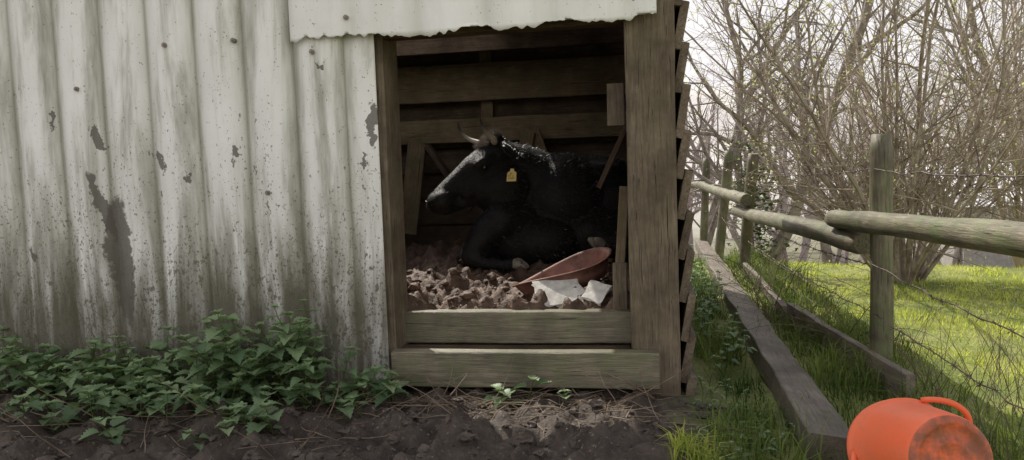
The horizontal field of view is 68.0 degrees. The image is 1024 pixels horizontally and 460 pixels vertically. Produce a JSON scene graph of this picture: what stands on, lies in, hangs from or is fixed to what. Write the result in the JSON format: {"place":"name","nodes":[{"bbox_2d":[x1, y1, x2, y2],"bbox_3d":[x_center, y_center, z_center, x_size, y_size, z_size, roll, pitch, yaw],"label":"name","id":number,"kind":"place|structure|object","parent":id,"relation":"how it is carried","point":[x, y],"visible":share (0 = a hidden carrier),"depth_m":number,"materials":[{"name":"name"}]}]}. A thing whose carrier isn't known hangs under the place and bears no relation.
{"place":"outdoors","nodes":[
{"label":"outdoors","id":0,"kind":"place"},
{"bbox_2d":[0,80,1023,459],"bbox_3d":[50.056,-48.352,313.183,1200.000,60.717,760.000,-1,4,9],"label":"ground","id":1,"kind":"structure","parent":0,"point":[600,438],"depth_m":2.97,"materials":[{"name":"soil"}]},
{"bbox_2d":[0,299,412,449],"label":"nettle plants","id":2,"kind":"object","parent":1,"relation":"on","point":[246,373],"visible":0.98,"depth_m":3.16,"materials":[{"name":"green plant"}]},
{"bbox_2d":[0,0,696,395],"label":"cow shed","id":3,"kind":"structure","parent":1,"relation":"on","point":[194,162],"depth_m":3.40,"materials":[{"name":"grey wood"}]},
{"bbox_2d":[0,385,741,459],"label":"soil clods","id":4,"kind":"object","parent":1,"relation":"on","point":[468,434],"visible":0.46,"depth_m":2.77,"materials":[{"name":"brown soil"}]},
{"bbox_2d":[0,269,752,458],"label":"fallen twigs","id":5,"kind":"object","parent":1,"relation":"on","point":[582,401],"visible":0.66,"depth_m":3.00,"materials":[{"name":"brown wood"}]},
{"bbox_2d":[405,238,630,344],"bbox_3d":[-1.103,0.391,5.138,4.150,0.527,2.860,-1,4,9],"label":"dirt bedding","id":6,"kind":"object","parent":1,"relation":"on","point":[421,260],"visible":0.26,"depth_m":3.96,"materials":[{"name":"soil"}]},
{"bbox_2d":[407,256,614,307],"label":"bedding clods","id":7,"kind":"object","parent":6,"relation":"on","point":[491,276],"visible":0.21,"depth_m":3.96,"materials":[{"name":"soil"}]},
{"bbox_2d":[425,117,628,272],"bbox_3d":[0.390,-0.240,5.025,1.029,0.982,1.837,2,6,40],"label":"black cow","id":8,"kind":"object","parent":6,"relation":"on","point":[534,204],"visible":0.82,"depth_m":4.69},
{"bbox_2d":[533,278,584,306],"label":"paper scrap","id":9,"kind":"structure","parent":6,"relation":"on","point":[557,292],"depth_m":3.59,"materials":[{"name":"white paper"}]},
{"bbox_2d":[512,247,611,297],"bbox_3d":[0.264,0.230,3.789,0.535,0.127,0.322,-20,8,-3],"label":"feed trough","id":10,"kind":"object","parent":6,"relation":"on","point":[586,267],"visible":0.75,"depth_m":3.82,"materials":[{"name":"red rubber"}]},
{"bbox_2d":[580,281,611,305],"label":"paper scrap","id":11,"kind":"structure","parent":6,"relation":"on","point":[597,292],"depth_m":3.52,"materials":[{"name":"white paper"}]},
{"bbox_2d":[483,375,571,407],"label":"nettle plants","id":12,"kind":"object","parent":1,"relation":"on","point":[504,391],"visible":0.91,"depth_m":3.10,"materials":[{"name":"green plant"}]},
{"bbox_2d":[651,419,743,459],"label":"grass tuft","id":13,"kind":"object","parent":1,"relation":"on","point":[681,444],"visible":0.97,"depth_m":2.48,"materials":[{"name":"green plant"}]},
{"bbox_2d":[690,244,757,377],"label":"weed plants","id":14,"kind":"object","parent":1,"relation":"on","point":[715,305],"visible":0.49,"depth_m":4.41,"materials":[{"name":"green plant"}]},
{"bbox_2d":[689,375,794,459],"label":"weed plants","id":15,"kind":"object","parent":1,"relation":"on","point":[738,449],"visible":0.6,"depth_m":2.76,"materials":[{"name":"green plant"}]},
{"bbox_2d":[714,141,798,257],"bbox_3d":[3.534,-0.430,11.070,1.236,1.845,1.112,-1,4,9],"label":"ivy plant","id":16,"kind":"object","parent":1,"relation":"on","point":[750,149],"visible":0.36,"depth_m":10.93,"materials":[{"name":"green plant"}]},
{"bbox_2d":[743,263,786,322],"bbox_3d":[1.963,0.456,5.970,0.050,0.130,2.301,-1,4,11],"label":"edging board","id":17,"kind":"object","parent":1,"relation":"on","point":[781,304],"visible":0.32,"depth_m":5.39,"materials":[{"name":"grey wood"}]},
{"bbox_2d":[694,240,848,459],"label":"timber sleeper","id":18,"kind":"object","parent":1,"relation":"on","point":[779,372],"visible":0.76,"depth_m":3.25,"materials":[{"name":"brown wood"}]},
{"bbox_2d":[686,0,873,262],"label":"ash tree","id":19,"kind":"object","parent":1,"relation":"on","point":[713,220],"visible":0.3,"depth_m":16.85,"materials":[{"name":"brown plant"}]},
{"bbox_2d":[736,0,900,264],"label":"apple tree","id":20,"kind":"object","parent":1,"relation":"on","point":[826,247],"visible":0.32,"depth_m":12.92,"materials":[{"name":"brown plant"}]},
{"bbox_2d":[683,0,981,262],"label":"apple tree","id":21,"kind":"object","parent":1,"relation":"on","point":[867,16],"visible":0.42,"depth_m":10.76,"materials":[{"name":"brown plant"}]},
{"bbox_2d":[787,303,917,398],"bbox_3d":[1.661,0.595,3.870,0.050,0.170,1.754,-2,4,5],"label":"edging board","id":22,"kind":"object","parent":1,"relation":"on","point":[887,370],"visible":0.59,"depth_m":3.50,"materials":[{"name":"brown wood"}]},
{"bbox_2d":[684,0,1023,282],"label":"hazel shrub","id":23,"kind":"object","parent":1,"relation":"on","point":[908,267],"visible":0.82,"depth_m":6.27,"materials":[{"name":"brown plant"}]},
{"bbox_2d":[685,35,1023,265],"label":"distant trees","id":24,"kind":"object","parent":1,"relation":"on","point":[787,173],"visible":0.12,"depth_m":24.19,"materials":[{"name":"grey plant"}]},
{"bbox_2d":[690,133,1023,409],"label":"wooden fence","id":25,"kind":"object","parent":1,"relation":"on","point":[876,227],"visible":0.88,"depth_m":3.38,"materials":[{"name":"brown wood"}]},
{"bbox_2d":[693,218,1023,459],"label":"bramble tangle","id":26,"kind":"object","parent":1,"relation":"on","point":[896,340],"visible":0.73,"depth_m":3.57,"materials":[{"name":"green plant"}]},
{"bbox_2d":[846,397,993,459],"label":"orange bucket","id":27,"kind":"object","parent":1,"relation":"on","point":[904,429],"visible":1,"depth_m":2.12,"materials":[{"name":"plastic"}]},
{"bbox_2d":[873,0,1023,181],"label":"ash tree","id":28,"kind":"object","parent":1,"relation":"on","point":[955,35],"visible":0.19,"depth_m":11.75,"materials":[{"name":"brown plant"}]},
{"bbox_2d":[890,0,1023,267],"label":"hazel shrub","id":29,"kind":"object","parent":1,"relation":"on","point":[1018,262],"visible":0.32,"depth_m":7.48,"materials":[{"name":"brown plant"}]},
{"bbox_2d":[905,161,1021,267],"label":"barn building","id":30,"kind":"structure","parent":1,"relation":"on","point":[997,260],"depth_m":22.24,"materials":[{"name":"metal"}]},
{"bbox_2d":[660,243,1023,459],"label":"long grass","id":31,"kind":"structure","parent":0,"point":[818,369],"depth_m":3.31,"materials":[{"name":"green plant"}]},
{"bbox_2d":[683,0,1023,89],"label":"sky","id":32,"kind":"structure","parent":0,"point":[690,24],"materials":[{"name":"white"}]},
{"bbox_2d":[729,239,1023,459],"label":"grass","id":33,"kind":"structure","parent":0,"point":[863,340],"depth_m":3.82,"materials":[{"name":"green plant"}]},
{"bbox_2d":[752,259,1023,459],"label":"lawn grass","id":34,"kind":"structure","parent":0,"point":[952,281],"depth_m":5.12,"materials":[{"name":"green plant"}]}
]}

